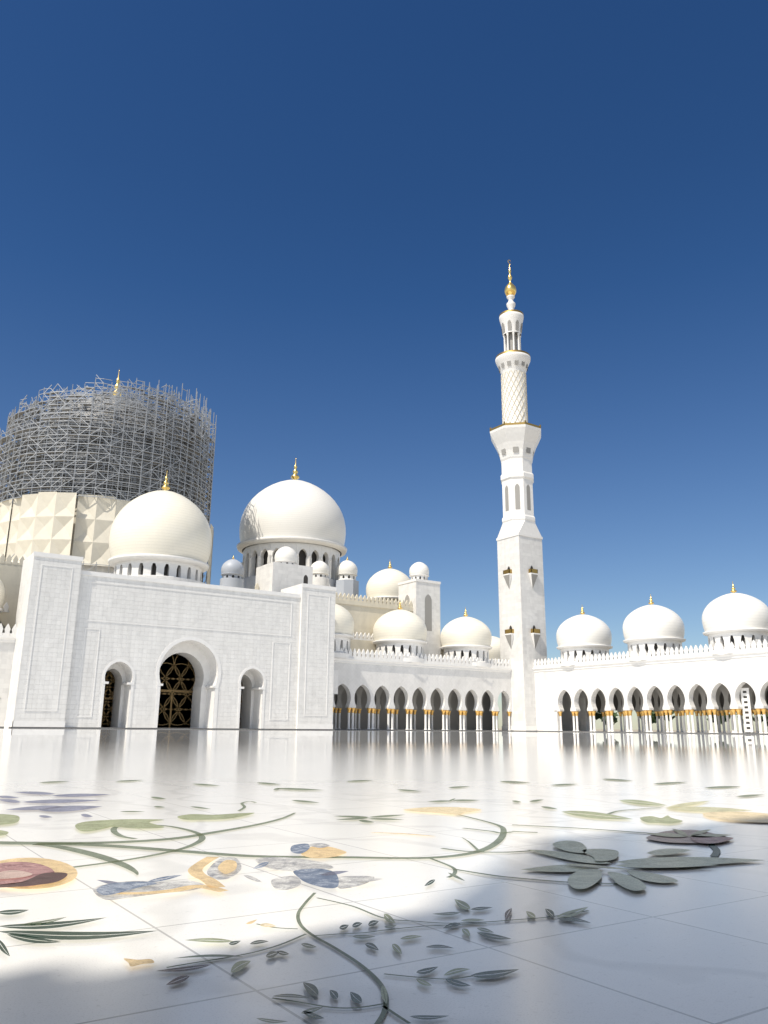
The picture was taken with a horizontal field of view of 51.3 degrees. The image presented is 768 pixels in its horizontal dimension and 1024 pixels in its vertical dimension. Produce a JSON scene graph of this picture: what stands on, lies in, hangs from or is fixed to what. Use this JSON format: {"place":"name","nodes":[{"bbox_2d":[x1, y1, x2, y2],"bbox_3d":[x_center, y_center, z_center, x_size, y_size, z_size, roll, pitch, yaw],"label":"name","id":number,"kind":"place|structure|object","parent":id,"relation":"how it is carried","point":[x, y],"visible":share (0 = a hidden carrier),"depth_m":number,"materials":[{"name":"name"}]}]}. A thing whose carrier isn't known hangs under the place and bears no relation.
{"place":"outdoors","nodes":[
{"label":"outdoors","id":0,"kind":"place"},
{"bbox_2d":[0,728,767,1023],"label":"courtyard floor","id":1,"kind":"structure","parent":0,"point":[690,946],"depth_m":2.66,"materials":[{"name":"white stone"}]},
{"bbox_2d":[4,551,336,729],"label":"portal block","id":2,"kind":"structure","parent":1,"relation":"on","point":[92,649],"depth_m":119.05,"materials":[{"name":"white stone"}]},
{"bbox_2d":[108,473,211,583],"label":"dome","id":3,"kind":"structure","parent":2,"relation":"on","point":[164,533],"depth_m":132.71,"materials":[{"name":"white stone"}]},
{"bbox_2d":[0,546,500,661],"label":"building","id":4,"kind":"structure","parent":1,"relation":"on","point":[417,593],"depth_m":160.58,"materials":[{"name":"grey stone"}]},
{"bbox_2d":[0,373,213,583],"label":"dome","id":5,"kind":"structure","parent":4,"relation":"on","point":[64,523],"depth_m":155.19,"materials":[{"name":"grey stone"}]},
{"bbox_2d":[0,374,216,582],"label":"scaffold","id":6,"kind":"object","parent":4,"relation":"on","point":[192,471],"visible":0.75,"depth_m":164.41,"materials":[{"name":"silver metal"}]},
{"bbox_2d":[237,459,346,588],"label":"dome","id":7,"kind":"structure","parent":4,"relation":"on","point":[304,521],"depth_m":187.61,"materials":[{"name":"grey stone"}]},
{"bbox_2d":[333,670,337,693],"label":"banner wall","id":8,"kind":"structure","parent":4,"relation":"attached to","point":[335,685],"depth_m":138.33,"materials":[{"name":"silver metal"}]},
{"bbox_2d":[0,624,512,730],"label":"arcade","id":9,"kind":"object","parent":1,"relation":"on","point":[392,691],"visible":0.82,"depth_m":149.93},
{"bbox_2d":[0,779,767,1023],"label":"floor inlay","id":10,"kind":"object","parent":1,"relation":"on","point":[28,873],"visible":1,"depth_m":2.89,"materials":[{"name":"stone"}]},
{"bbox_2d":[490,260,546,730],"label":"minaret","id":11,"kind":"object","parent":1,"relation":"on","point":[515,435],"visible":1,"depth_m":168.04,"materials":[{"name":"white stone"}]},
{"bbox_2d":[533,639,767,733],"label":"arcade","id":12,"kind":"object","parent":1,"relation":"on","point":[576,697],"visible":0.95,"depth_m":138.00,"materials":[{"name":"white stone"}]},
{"bbox_2d":[0,579,767,666],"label":"arcade domes","id":13,"kind":"structure","parent":12,"relation":"on","point":[733,617],"depth_m":143.12,"materials":[{"name":"grey stone"}]},
{"bbox_2d":[740,688,753,732],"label":"screen panel","id":14,"kind":"object","parent":1,"relation":"on","point":[746,710],"visible":0.88,"depth_m":123.25,"materials":[{"name":"grey"}]},
{"bbox_2d":[0,0,767,730],"label":"sky","id":15,"kind":"structure","parent":0,"point":[308,218],"materials":[{"name":"blue"}]},
{"bbox_2d":[495,728,764,732],"bbox_3d":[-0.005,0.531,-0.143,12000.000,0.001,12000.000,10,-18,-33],"label":"ground","id":16,"kind":"structure","parent":0,"point":[655,730],"depth_m":508.17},
{"bbox_2d":[592,710,767,732],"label":"trees","id":17,"kind":"object","parent":16,"relation":"on","point":[598,714],"visible":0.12,"depth_m":177.23,"materials":[{"name":"green plant"}]}
]}

